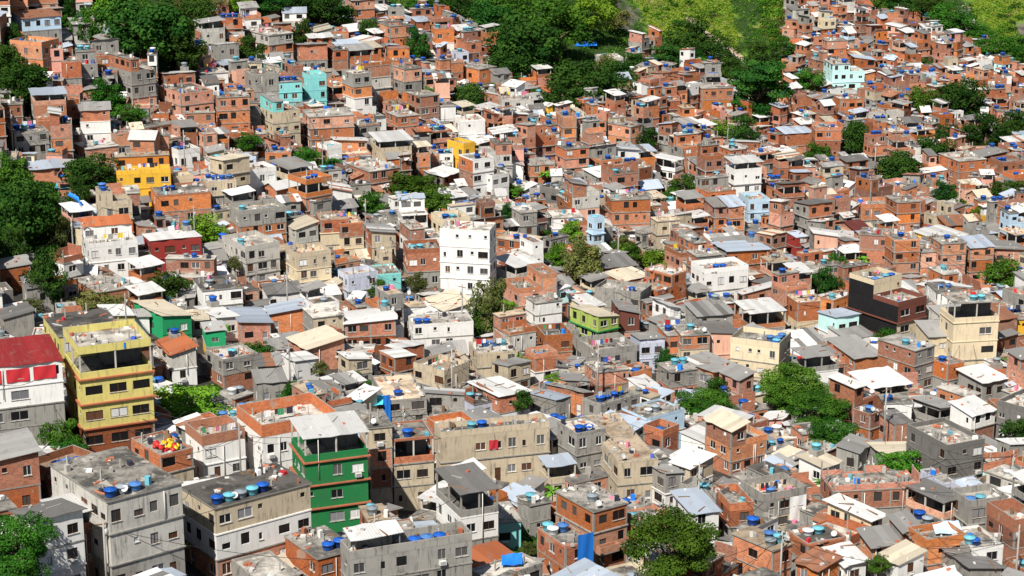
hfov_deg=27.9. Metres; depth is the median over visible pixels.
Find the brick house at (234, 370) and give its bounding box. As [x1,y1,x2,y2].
[205,343,258,388]
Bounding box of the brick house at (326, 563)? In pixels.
[284,525,341,575]
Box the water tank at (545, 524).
[542,521,553,531]
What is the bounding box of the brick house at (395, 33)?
[377,20,412,45]
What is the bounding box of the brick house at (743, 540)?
[731,526,793,575]
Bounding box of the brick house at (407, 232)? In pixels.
[399,219,439,248]
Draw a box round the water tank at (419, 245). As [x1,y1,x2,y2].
[416,243,423,248]
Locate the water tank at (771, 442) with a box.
[769,440,775,445]
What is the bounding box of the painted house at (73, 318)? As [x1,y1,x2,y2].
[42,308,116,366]
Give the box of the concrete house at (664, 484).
[652,463,685,504]
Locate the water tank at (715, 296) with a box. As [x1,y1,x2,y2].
[711,294,719,299]
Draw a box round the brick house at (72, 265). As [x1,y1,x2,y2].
[51,243,84,279]
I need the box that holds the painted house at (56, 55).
[50,43,63,77]
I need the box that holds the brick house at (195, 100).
[158,82,213,117]
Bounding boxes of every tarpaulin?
[68,192,84,216]
[373,395,382,405]
[383,395,390,420]
[502,553,521,565]
[574,41,596,45]
[578,532,593,561]
[932,520,961,533]
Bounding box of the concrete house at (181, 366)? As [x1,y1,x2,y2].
[155,331,198,384]
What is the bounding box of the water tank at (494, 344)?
[489,340,496,346]
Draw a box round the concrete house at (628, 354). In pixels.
[576,332,636,363]
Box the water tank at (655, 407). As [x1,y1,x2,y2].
[650,403,660,411]
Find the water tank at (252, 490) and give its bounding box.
[246,485,258,495]
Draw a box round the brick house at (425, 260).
[403,239,440,290]
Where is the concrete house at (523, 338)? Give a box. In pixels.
[492,309,536,351]
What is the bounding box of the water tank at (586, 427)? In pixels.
[584,424,593,430]
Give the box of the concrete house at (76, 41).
[67,17,90,50]
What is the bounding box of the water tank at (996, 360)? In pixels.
[993,357,1000,363]
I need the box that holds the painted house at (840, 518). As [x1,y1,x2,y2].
[806,493,885,548]
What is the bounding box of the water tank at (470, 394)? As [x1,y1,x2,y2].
[466,392,473,397]
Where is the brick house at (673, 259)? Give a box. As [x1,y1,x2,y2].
[663,234,707,268]
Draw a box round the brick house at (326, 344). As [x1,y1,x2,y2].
[286,325,348,368]
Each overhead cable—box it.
[65,381,261,437]
[89,141,180,150]
[101,527,311,559]
[125,301,168,352]
[129,301,212,320]
[166,438,234,457]
[289,350,378,399]
[372,496,458,520]
[452,362,555,405]
[600,356,710,375]
[628,423,725,447]
[697,477,735,523]
[703,476,799,527]
[726,536,778,556]
[729,538,778,575]
[780,535,895,564]
[851,540,1016,565]
[867,454,1009,459]
[874,469,953,492]
[876,540,1011,546]
[897,242,1005,256]
[907,532,1005,540]
[921,456,1011,478]
[927,540,1017,548]
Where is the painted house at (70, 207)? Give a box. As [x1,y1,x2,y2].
[58,200,95,235]
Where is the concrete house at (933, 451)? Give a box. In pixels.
[906,417,984,479]
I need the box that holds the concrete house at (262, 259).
[222,230,280,283]
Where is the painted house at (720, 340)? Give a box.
[697,320,736,365]
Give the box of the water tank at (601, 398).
[595,395,604,401]
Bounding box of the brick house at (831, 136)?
[806,118,841,156]
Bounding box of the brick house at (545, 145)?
[526,121,555,159]
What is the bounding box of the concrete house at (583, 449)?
[556,416,605,474]
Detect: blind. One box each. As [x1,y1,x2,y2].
[6,368,29,382]
[33,364,55,379]
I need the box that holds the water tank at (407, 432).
[402,428,412,436]
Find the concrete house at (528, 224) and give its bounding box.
[511,206,537,234]
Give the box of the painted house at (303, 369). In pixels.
[281,351,319,379]
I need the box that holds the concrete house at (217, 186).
[203,175,235,205]
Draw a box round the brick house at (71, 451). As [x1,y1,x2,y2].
[39,445,93,496]
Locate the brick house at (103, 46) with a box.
[89,38,120,71]
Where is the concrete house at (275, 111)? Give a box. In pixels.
[259,92,300,142]
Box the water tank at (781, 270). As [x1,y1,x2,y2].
[779,268,785,272]
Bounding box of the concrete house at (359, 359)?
[336,351,373,385]
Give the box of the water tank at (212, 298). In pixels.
[209,295,216,301]
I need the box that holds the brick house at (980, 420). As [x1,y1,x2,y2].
[948,395,996,437]
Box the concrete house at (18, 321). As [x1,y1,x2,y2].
[0,301,34,336]
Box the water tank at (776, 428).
[772,424,781,432]
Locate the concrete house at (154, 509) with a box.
[49,446,185,575]
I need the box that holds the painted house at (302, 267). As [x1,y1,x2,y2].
[285,242,331,283]
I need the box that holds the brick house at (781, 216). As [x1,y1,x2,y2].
[767,198,794,246]
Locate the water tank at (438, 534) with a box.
[433,531,445,537]
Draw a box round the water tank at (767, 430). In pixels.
[763,427,772,433]
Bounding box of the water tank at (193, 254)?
[191,252,196,257]
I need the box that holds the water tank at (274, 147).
[271,145,277,150]
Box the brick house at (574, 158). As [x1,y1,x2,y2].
[555,142,589,172]
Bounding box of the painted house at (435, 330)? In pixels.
[407,310,473,354]
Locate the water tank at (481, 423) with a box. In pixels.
[477,419,486,427]
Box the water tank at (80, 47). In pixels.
[77,45,83,49]
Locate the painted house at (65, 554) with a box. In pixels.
[8,498,87,575]
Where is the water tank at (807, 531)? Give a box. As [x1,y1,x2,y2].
[802,527,813,535]
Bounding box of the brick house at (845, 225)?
[835,219,868,237]
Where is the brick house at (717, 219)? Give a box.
[703,196,726,232]
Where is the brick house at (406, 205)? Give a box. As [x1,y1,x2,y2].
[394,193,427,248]
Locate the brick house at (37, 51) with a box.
[10,35,58,70]
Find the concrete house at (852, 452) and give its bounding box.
[834,433,873,471]
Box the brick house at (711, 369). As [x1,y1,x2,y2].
[694,363,724,389]
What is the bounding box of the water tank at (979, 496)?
[975,493,985,498]
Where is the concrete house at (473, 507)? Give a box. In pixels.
[434,462,500,545]
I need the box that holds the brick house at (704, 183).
[695,173,735,219]
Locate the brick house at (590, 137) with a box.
[581,118,603,156]
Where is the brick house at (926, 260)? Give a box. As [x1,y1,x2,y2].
[918,243,935,274]
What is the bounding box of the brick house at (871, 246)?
[859,227,893,265]
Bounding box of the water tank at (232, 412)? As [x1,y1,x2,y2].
[229,410,236,415]
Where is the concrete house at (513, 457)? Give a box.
[434,413,550,483]
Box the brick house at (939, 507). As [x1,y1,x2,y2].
[904,478,955,520]
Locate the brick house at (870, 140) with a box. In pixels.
[862,132,887,164]
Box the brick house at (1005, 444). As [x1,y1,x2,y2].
[995,437,1023,461]
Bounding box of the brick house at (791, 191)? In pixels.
[774,181,804,210]
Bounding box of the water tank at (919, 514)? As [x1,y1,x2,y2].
[913,509,925,519]
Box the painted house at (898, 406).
[877,393,912,420]
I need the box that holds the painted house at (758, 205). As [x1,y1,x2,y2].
[739,191,769,226]
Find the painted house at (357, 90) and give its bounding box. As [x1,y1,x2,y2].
[341,68,372,112]
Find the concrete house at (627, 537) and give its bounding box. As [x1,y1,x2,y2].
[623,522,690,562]
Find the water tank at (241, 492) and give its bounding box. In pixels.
[234,488,246,498]
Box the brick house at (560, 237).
[543,232,578,265]
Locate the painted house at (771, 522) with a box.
[730,512,779,544]
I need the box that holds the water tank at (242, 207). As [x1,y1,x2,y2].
[239,205,245,209]
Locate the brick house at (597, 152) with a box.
[589,143,621,165]
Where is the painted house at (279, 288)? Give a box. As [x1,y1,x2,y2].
[260,280,304,303]
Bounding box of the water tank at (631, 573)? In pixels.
[627,571,637,575]
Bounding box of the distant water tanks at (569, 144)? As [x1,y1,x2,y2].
[77,0,1023,554]
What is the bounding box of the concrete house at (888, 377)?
[847,366,913,393]
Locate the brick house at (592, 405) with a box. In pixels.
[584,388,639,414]
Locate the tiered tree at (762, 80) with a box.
[727,59,794,117]
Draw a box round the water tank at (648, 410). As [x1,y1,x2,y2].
[645,407,651,413]
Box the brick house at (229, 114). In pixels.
[214,90,250,136]
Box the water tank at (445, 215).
[442,213,448,218]
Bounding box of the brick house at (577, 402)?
[544,383,593,415]
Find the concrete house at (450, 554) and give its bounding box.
[340,519,472,575]
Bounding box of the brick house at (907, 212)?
[884,194,921,230]
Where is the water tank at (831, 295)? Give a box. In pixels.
[828,293,835,298]
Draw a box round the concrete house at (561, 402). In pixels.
[530,389,570,418]
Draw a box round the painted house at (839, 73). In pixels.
[823,59,864,93]
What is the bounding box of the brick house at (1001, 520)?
[985,497,1023,560]
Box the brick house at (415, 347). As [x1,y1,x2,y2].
[384,340,425,360]
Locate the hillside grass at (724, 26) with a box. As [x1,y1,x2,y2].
[635,0,1023,64]
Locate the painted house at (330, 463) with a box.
[289,410,371,532]
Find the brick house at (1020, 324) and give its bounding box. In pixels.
[1014,309,1023,346]
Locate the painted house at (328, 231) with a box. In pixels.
[315,210,348,249]
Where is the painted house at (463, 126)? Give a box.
[453,114,485,137]
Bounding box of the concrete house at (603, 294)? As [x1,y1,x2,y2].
[595,279,651,318]
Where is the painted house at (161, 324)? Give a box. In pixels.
[131,299,192,337]
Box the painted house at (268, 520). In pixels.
[182,463,311,575]
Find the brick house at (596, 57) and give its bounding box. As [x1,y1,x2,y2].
[594,53,622,68]
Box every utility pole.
[7,109,13,150]
[70,218,73,243]
[95,519,107,575]
[119,293,129,319]
[181,130,187,167]
[189,206,197,229]
[232,423,245,471]
[284,343,293,387]
[285,271,287,300]
[320,137,323,164]
[362,199,368,222]
[368,513,380,522]
[397,406,408,420]
[446,349,456,387]
[458,284,465,307]
[593,344,603,390]
[614,279,618,298]
[615,229,621,249]
[693,462,705,489]
[743,207,746,234]
[779,531,785,575]
[882,387,890,441]
[1010,450,1016,466]
[1013,524,1023,569]
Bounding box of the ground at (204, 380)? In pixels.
[0,0,1023,575]
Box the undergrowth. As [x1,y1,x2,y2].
[0,0,1023,555]
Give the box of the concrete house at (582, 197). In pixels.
[563,177,599,218]
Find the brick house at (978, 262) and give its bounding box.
[958,234,995,278]
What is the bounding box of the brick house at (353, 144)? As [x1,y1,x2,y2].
[330,137,372,159]
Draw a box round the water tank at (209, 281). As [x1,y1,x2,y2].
[206,279,213,284]
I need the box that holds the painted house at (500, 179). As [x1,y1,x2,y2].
[487,168,508,197]
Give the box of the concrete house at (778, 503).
[740,472,806,529]
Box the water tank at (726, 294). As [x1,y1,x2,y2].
[723,292,729,297]
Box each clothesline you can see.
[12,119,41,129]
[94,231,128,238]
[126,162,159,169]
[172,140,188,146]
[200,62,215,66]
[200,422,236,433]
[255,22,273,27]
[264,404,308,416]
[338,211,353,216]
[351,65,363,69]
[392,104,408,112]
[428,353,448,364]
[469,148,486,157]
[476,336,510,344]
[503,91,528,98]
[542,323,564,330]
[591,336,624,347]
[594,355,620,367]
[597,383,627,401]
[614,188,638,196]
[656,210,673,218]
[665,319,679,324]
[759,478,795,488]
[794,289,817,294]
[1009,304,1023,309]
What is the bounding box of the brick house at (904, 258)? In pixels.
[884,231,920,274]
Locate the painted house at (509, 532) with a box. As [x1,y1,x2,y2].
[498,501,521,549]
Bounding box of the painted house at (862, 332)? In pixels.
[826,324,875,342]
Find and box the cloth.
[489,440,497,449]
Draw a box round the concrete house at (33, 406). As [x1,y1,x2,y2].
[0,334,65,445]
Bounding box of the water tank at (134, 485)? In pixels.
[128,481,141,490]
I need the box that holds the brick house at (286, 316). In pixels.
[264,298,306,332]
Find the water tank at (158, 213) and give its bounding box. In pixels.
[155,211,162,216]
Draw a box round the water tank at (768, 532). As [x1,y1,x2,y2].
[764,529,775,536]
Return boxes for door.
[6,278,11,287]
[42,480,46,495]
[214,466,220,475]
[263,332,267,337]
[264,392,269,399]
[274,321,278,332]
[298,370,302,379]
[312,141,315,149]
[495,467,500,480]
[549,561,551,575]
[576,404,580,415]
[645,490,650,501]
[738,565,742,574]
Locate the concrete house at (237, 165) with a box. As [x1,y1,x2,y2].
[208,153,251,196]
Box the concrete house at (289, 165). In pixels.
[267,156,314,183]
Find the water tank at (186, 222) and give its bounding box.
[182,220,189,225]
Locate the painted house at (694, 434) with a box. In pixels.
[679,424,704,449]
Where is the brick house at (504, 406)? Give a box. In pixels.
[466,376,532,415]
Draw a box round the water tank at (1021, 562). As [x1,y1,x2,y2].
[1018,558,1023,567]
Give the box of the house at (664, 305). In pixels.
[649,296,684,320]
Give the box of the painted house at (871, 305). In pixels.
[846,266,927,336]
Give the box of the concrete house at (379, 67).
[350,53,391,112]
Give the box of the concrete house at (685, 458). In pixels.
[668,445,717,481]
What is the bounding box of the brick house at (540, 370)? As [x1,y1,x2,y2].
[525,344,557,384]
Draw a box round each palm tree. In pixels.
[191,408,209,413]
[538,171,549,183]
[544,485,558,500]
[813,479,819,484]
[854,256,869,262]
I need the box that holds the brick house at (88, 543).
[40,493,94,575]
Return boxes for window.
[1,468,7,473]
[11,389,29,400]
[11,410,29,421]
[16,136,24,141]
[22,495,31,506]
[23,465,32,476]
[29,146,35,151]
[40,134,46,139]
[40,145,45,151]
[40,293,45,299]
[40,428,56,437]
[45,61,50,67]
[48,556,53,565]
[54,19,60,24]
[54,50,59,56]
[55,141,62,145]
[66,343,70,352]
[67,522,79,535]
[67,547,78,560]
[69,265,75,271]
[69,291,76,295]
[82,54,87,59]
[85,230,93,236]
[85,385,102,395]
[86,410,102,421]
[86,434,103,445]
[87,135,92,140]
[91,251,98,257]
[91,504,97,516]
[102,59,107,63]
[107,209,112,215]
[109,382,127,392]
[110,406,128,417]
[111,228,117,234]
[111,431,129,442]
[111,508,121,523]
[116,248,120,255]
[118,263,124,270]
[119,160,124,165]
[119,207,128,213]
[129,247,136,253]
[132,403,149,414]
[133,142,139,146]
[133,378,149,388]
[134,177,140,182]
[134,508,144,517]
[134,536,139,543]
[135,427,151,436]
[145,449,148,460]
[146,72,153,78]
[146,177,154,182]
[147,158,152,164]
[150,500,156,511]
[150,532,159,544]
[152,563,163,568]
[159,158,163,164]
[161,176,168,182]
[161,201,168,206]
[162,456,174,467]
[165,246,175,253]
[169,493,178,506]
[169,531,178,539]
[170,561,176,569]
[180,262,188,267]
[180,323,187,330]
[180,370,186,378]
[187,522,190,533]
[190,550,193,564]
[191,244,198,250]
[191,262,199,267]
[195,527,200,541]
[205,262,209,268]
[205,448,216,458]
[207,136,211,142]
[208,538,215,551]
[209,513,213,523]
[209,563,215,575]
[211,199,216,204]
[219,113,227,119]
[219,513,231,525]
[220,101,226,106]
[222,542,229,549]
[222,562,231,575]
[226,362,232,370]
[227,164,232,169]
[227,183,232,188]
[227,325,234,332]
[231,100,235,105]
[231,112,235,118]
[231,291,241,298]
[232,463,242,472]
[238,506,253,520]
[240,251,244,259]
[241,532,249,544]
[243,99,247,104]
[244,361,250,366]
[245,332,252,337]
[245,372,251,379]
[247,264,252,271]
[249,251,254,258]
[255,214,259,220]
[258,250,264,257]
[258,262,266,269]
[259,274,265,281]
[259,532,263,540]
[260,174,264,181]
[265,225,271,231]
[267,444,273,452]
[268,174,274,179]
[269,79,273,85]
[271,260,276,267]
[276,103,281,108]
[276,211,284,217]
[277,224,283,229]
[279,523,289,533]
[279,547,285,554]
[280,441,287,451]
[286,34,291,39]
[286,43,291,48]
[298,518,309,529]
[299,232,305,237]
[299,259,306,265]
[301,271,306,278]
[309,560,314,573]
[310,230,315,235]
[310,270,316,277]
[317,204,322,209]
[318,321,324,326]
[319,81,325,85]
[321,562,334,574]
[323,119,329,124]
[324,223,332,228]
[330,511,344,522]
[331,489,343,498]
[333,463,342,475]
[342,227,347,233]
[344,238,349,245]
[348,326,356,332]
[348,340,356,343]
[350,509,359,519]
[352,463,363,472]
[353,563,365,574]
[355,78,360,82]
[356,238,361,243]
[357,361,368,369]
[358,142,364,146]
[360,325,367,330]
[369,278,374,284]
[372,338,380,344]
[373,172,377,179]
[374,433,384,441]
[375,235,380,242]
[378,451,386,461]
[384,324,391,330]
[391,404,400,411]
[392,297,396,304]
[396,556,406,565]
[397,469,410,479]
[401,118,406,123]
[401,201,410,206]
[406,84,412,89]
[406,357,411,365]
[409,260,417,265]
[411,401,424,409]
[414,201,420,206]
[415,328,421,334]
[415,371,421,378]
[417,469,428,477]
[422,109,428,114]
[429,398,441,404]
[432,276,437,283]
[432,339,439,344]
[434,375,442,384]
[437,548,445,560]
[437,569,445,575]
[445,266,450,272]
[446,513,450,522]
[455,546,468,557]
[457,250,462,257]
[466,523,476,532]
[467,266,472,273]
[467,283,472,289]
[474,175,480,181]
[476,442,485,450]
[478,252,487,258]
[480,268,487,274]
[483,520,494,530]
[494,365,498,374]
[499,532,509,540]
[501,177,507,182]
[503,156,509,160]
[507,464,516,472]
[508,437,515,447]
[509,241,513,247]
[511,369,516,377]
[521,380,528,386]
[522,462,531,470]
[523,216,528,221]
[523,367,529,374]
[527,227,531,233]
[530,570,538,575]
[536,434,543,444]
[548,543,554,554]
[561,341,568,347]
[562,500,566,510]
[564,129,571,133]
[567,435,574,447]
[573,506,576,515]
[574,549,577,559]
[579,158,585,164]
[579,438,585,448]
[580,327,586,335]
[580,462,586,468]
[585,513,590,522]
[588,209,595,214]
[594,235,601,241]
[594,459,600,465]
[595,436,601,445]
[597,555,604,565]
[599,514,606,523]
[600,320,606,327]
[600,538,605,544]
[603,453,607,464]
[611,318,616,324]
[612,508,625,521]
[612,550,623,560]
[613,465,617,477]
[618,177,624,182]
[618,529,623,539]
[624,202,628,207]
[624,468,630,477]
[627,489,634,495]
[628,318,633,325]
[631,299,637,305]
[640,466,652,475]
[642,347,649,353]
[652,439,659,446]
[654,491,661,503]
[655,273,661,280]
[655,346,661,352]
[656,476,662,486]
[664,276,670,282]
[665,438,669,447]
[668,476,675,487]
[670,341,676,347]
[674,309,678,316]
[674,374,680,382]
[683,339,691,344]
[691,469,696,476]
[692,568,701,575]
[697,337,707,344]
[698,514,705,523]
[700,374,706,381]
[702,180,708,185]
[709,563,714,575]
[710,440,714,449]
[718,277,722,284]
[720,445,724,454]
[723,461,727,470]
[729,276,733,282]
[732,462,740,471]
[733,221,740,225]
[737,432,743,440]
[740,276,746,281]
[740,512,748,520]
[744,460,750,467]
[747,548,757,559]
[752,253,757,258]
[762,204,768,208]
[770,351,774,358]
[778,516,787,525]
[780,500,789,509]
[782,550,788,562]
[800,237,806,242]
[800,544,804,553]
[800,568,806,575]
[812,470,819,478]
[830,510,839,517]
[834,383,839,392]
[846,457,853,467]
[849,321,856,326]
[850,568,859,575]
[857,387,861,396]
[861,414,864,423]
[874,491,881,500]
[875,414,878,422]
[892,491,899,500]
[893,362,896,370]
[896,254,902,258]
[900,325,908,333]
[901,308,909,316]
[904,367,910,371]
[907,562,913,573]
[908,491,916,499]
[910,264,915,269]
[911,241,916,247]
[911,433,914,442]
[916,305,924,312]
[924,378,931,387]
[926,257,931,261]
[926,365,931,372]
[927,349,931,357]
[939,343,945,348]
[939,449,943,458]
[947,466,956,475]
[952,500,957,511]
[972,508,985,518]
[973,447,981,455]
[974,461,980,470]
[975,415,979,422]
[979,327,991,334]
[981,346,992,352]
[985,413,989,420]
[986,387,991,395]
[987,551,997,559]
[990,475,1000,486]
[999,524,1002,535]
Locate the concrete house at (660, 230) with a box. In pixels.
[650,215,680,248]
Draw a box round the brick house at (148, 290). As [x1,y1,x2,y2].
[124,281,165,308]
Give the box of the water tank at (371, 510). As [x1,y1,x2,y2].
[366,505,377,515]
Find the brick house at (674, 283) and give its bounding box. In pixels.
[635,264,686,303]
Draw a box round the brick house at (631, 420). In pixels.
[603,409,650,438]
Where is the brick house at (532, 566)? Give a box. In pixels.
[472,552,542,575]
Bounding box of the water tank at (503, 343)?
[499,339,506,345]
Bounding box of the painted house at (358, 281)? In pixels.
[338,265,377,299]
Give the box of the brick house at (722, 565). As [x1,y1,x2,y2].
[678,541,738,575]
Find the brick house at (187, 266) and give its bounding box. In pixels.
[164,254,216,285]
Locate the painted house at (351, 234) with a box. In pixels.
[339,214,363,256]
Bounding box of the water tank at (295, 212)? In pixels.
[293,210,298,215]
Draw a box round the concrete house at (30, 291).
[20,275,53,310]
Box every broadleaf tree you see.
[0,42,20,73]
[0,61,52,113]
[0,151,34,188]
[0,175,59,246]
[0,225,32,257]
[0,510,59,575]
[4,23,26,45]
[8,55,28,67]
[20,297,44,310]
[24,244,69,301]
[35,418,84,445]
[41,215,73,234]
[44,181,60,205]
[44,213,73,246]
[50,438,88,449]
[59,0,76,18]
[59,152,118,189]
[61,14,68,26]
[63,175,92,201]
[65,288,130,309]
[68,7,104,40]
[85,77,127,108]
[86,0,134,21]
[92,0,190,58]
[98,19,119,31]
[110,103,149,125]
[120,112,135,124]
[144,14,208,70]
[146,270,194,299]
[153,384,231,419]
[170,0,185,10]
[179,0,219,25]
[179,212,228,243]
[211,0,229,8]
[226,256,241,276]
[228,0,251,12]
[229,132,263,151]
[235,34,267,58]
[244,340,274,352]
[253,0,290,15]
[276,380,296,397]
[280,0,312,13]
[292,146,321,161]
[293,17,312,42]
[304,0,344,23]
[311,360,329,379]
[315,156,341,166]
[324,4,357,26]
[354,370,371,385]
[356,191,388,213]
[357,17,379,35]
[367,279,384,297]
[384,171,448,195]
[387,0,429,14]
[402,25,430,58]
[404,271,427,292]
[424,86,433,91]
[424,188,456,211]
[426,0,455,6]
[439,0,481,17]
[452,82,486,109]
[464,0,513,38]
[465,277,511,332]
[467,308,493,338]
[481,50,531,79]
[483,11,563,72]
[487,0,507,6]
[491,0,546,19]
[501,202,511,218]
[501,299,517,310]
[509,184,527,197]
[512,389,534,414]
[515,352,529,359]
[518,541,536,555]
[527,0,594,62]
[531,87,549,101]
[537,80,583,111]
[539,229,552,235]
[543,58,634,97]
[543,372,560,381]
[544,242,569,265]
[553,0,619,40]
[558,220,582,241]
[559,233,603,283]
[593,53,617,70]
[599,0,620,7]
[600,8,633,34]
[601,59,640,86]
[609,235,636,253]
[615,236,631,249]
[617,242,629,253]
[620,503,720,575]
[622,52,648,68]
[623,244,641,259]
[634,126,657,147]
[634,249,666,266]
[645,45,681,65]
[653,347,678,373]
[662,187,677,200]
[665,17,720,49]
[665,45,685,64]
[667,173,695,190]
[675,387,737,412]
[676,49,703,67]
[685,406,700,415]
[695,38,740,69]
[701,376,731,406]
[711,119,737,138]
[719,56,746,78]
[726,113,760,139]
[740,40,776,71]
[758,361,828,405]
[763,375,803,409]
[768,35,795,60]
[784,388,851,424]
[794,67,825,91]
[802,141,834,157]
[802,416,858,444]
[807,266,844,293]
[825,252,848,262]
[840,119,868,154]
[864,552,892,575]
[871,0,890,8]
[873,327,895,341]
[874,149,923,179]
[874,450,924,473]
[878,0,924,12]
[905,85,945,112]
[913,0,949,18]
[914,133,956,161]
[921,57,933,64]
[924,1,976,30]
[930,179,958,200]
[935,76,990,116]
[935,123,958,138]
[955,199,968,205]
[959,111,1011,146]
[963,22,997,38]
[970,207,980,216]
[973,37,990,54]
[976,256,1021,286]
[983,35,1023,56]
[987,180,1023,195]
[994,417,1023,440]
[997,109,1023,135]
[1008,46,1023,65]
[1016,38,1023,44]
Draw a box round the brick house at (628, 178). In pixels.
[601,158,638,189]
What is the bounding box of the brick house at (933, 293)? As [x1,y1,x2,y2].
[925,281,958,319]
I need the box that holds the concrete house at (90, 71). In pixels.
[74,48,98,85]
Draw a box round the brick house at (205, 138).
[194,127,217,156]
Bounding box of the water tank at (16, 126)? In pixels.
[13,124,19,129]
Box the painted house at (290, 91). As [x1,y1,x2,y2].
[278,75,302,105]
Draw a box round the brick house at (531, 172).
[524,158,554,183]
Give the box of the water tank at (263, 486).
[256,481,268,492]
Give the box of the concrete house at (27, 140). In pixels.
[6,124,49,159]
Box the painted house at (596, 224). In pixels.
[585,213,604,253]
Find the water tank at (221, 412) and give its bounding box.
[218,410,227,415]
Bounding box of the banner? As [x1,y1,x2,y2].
[789,494,805,520]
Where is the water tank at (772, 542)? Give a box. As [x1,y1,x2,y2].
[764,537,776,546]
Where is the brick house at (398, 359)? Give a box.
[379,348,415,375]
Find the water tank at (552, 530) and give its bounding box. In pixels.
[547,525,558,535]
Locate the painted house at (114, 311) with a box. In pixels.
[97,304,136,320]
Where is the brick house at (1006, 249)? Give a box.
[989,240,1023,267]
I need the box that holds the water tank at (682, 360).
[679,357,686,363]
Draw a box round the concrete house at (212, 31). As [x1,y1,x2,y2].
[191,16,225,53]
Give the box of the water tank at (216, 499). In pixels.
[210,494,222,504]
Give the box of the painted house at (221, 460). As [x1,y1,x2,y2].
[185,414,246,477]
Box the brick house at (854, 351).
[824,334,877,375]
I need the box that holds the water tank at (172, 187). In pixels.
[168,185,175,190]
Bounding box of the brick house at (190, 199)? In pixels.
[150,181,211,225]
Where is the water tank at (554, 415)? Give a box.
[550,413,558,417]
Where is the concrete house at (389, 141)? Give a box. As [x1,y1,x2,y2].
[368,129,413,174]
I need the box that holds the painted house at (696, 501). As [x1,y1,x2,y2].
[669,487,722,542]
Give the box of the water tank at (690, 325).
[686,323,694,328]
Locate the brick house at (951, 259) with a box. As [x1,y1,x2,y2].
[929,234,967,274]
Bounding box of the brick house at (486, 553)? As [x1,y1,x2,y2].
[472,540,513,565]
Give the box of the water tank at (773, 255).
[771,253,777,258]
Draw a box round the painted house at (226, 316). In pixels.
[193,300,239,340]
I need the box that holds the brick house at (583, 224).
[564,217,586,240]
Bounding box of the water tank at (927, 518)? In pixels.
[922,515,932,523]
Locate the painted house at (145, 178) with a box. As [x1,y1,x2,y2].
[114,151,170,208]
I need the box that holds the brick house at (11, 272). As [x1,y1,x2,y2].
[0,254,31,291]
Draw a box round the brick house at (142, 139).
[127,130,161,152]
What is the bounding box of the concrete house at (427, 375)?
[413,353,468,393]
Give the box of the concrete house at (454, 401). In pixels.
[424,387,464,415]
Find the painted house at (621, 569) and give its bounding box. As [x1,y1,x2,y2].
[606,542,675,575]
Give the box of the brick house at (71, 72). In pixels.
[61,56,81,85]
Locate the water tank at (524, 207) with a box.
[521,205,527,209]
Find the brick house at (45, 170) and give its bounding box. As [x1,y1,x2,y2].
[24,158,64,182]
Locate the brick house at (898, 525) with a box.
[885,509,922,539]
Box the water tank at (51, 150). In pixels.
[47,148,55,152]
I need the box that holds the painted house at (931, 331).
[914,319,947,357]
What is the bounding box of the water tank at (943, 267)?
[940,265,946,270]
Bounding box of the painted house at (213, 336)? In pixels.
[200,320,226,354]
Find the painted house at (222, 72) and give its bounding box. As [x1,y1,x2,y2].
[196,67,228,84]
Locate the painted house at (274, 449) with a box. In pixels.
[236,392,337,470]
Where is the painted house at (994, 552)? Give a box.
[961,525,1003,565]
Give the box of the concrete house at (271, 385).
[250,367,287,400]
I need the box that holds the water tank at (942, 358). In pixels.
[938,355,946,361]
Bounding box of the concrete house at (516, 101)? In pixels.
[498,94,533,112]
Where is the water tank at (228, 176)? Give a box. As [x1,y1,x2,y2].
[226,174,232,178]
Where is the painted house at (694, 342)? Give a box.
[672,322,710,356]
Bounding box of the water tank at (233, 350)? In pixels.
[227,348,236,354]
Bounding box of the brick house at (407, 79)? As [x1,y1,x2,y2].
[392,64,422,98]
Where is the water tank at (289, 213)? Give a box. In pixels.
[286,211,292,216]
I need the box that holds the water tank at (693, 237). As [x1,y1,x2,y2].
[691,235,697,240]
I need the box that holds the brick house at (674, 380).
[656,361,697,400]
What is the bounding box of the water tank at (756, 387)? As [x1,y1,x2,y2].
[753,384,759,392]
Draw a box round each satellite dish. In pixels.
[121,485,127,492]
[596,500,601,506]
[831,530,836,537]
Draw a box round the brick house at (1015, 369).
[1004,346,1023,387]
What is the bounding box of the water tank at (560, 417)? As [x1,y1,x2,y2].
[557,415,565,419]
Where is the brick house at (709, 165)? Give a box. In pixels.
[696,142,724,175]
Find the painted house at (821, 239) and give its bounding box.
[809,227,839,259]
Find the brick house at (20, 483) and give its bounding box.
[0,427,43,508]
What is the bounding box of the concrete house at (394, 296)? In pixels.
[365,284,403,337]
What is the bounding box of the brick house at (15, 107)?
[1,98,23,134]
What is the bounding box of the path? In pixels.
[685,17,744,60]
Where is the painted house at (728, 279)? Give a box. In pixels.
[691,256,748,299]
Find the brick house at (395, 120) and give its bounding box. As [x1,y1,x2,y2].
[384,109,418,137]
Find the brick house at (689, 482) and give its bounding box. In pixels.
[679,476,728,504]
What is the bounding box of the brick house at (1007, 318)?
[990,303,1018,330]
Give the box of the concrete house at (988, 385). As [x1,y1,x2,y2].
[956,363,1008,400]
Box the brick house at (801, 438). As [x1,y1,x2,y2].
[790,422,820,447]
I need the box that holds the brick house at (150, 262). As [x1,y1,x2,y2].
[125,254,164,281]
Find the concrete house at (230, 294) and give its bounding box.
[192,274,243,309]
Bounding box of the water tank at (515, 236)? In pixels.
[513,234,519,238]
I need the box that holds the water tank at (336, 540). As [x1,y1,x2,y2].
[333,537,344,547]
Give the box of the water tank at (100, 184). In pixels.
[98,182,105,188]
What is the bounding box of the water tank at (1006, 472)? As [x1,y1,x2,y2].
[1003,468,1012,476]
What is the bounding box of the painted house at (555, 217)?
[547,209,583,231]
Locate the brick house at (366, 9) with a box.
[345,0,375,22]
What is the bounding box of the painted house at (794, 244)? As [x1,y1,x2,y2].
[786,230,807,256]
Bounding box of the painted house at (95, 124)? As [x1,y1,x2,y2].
[78,101,110,141]

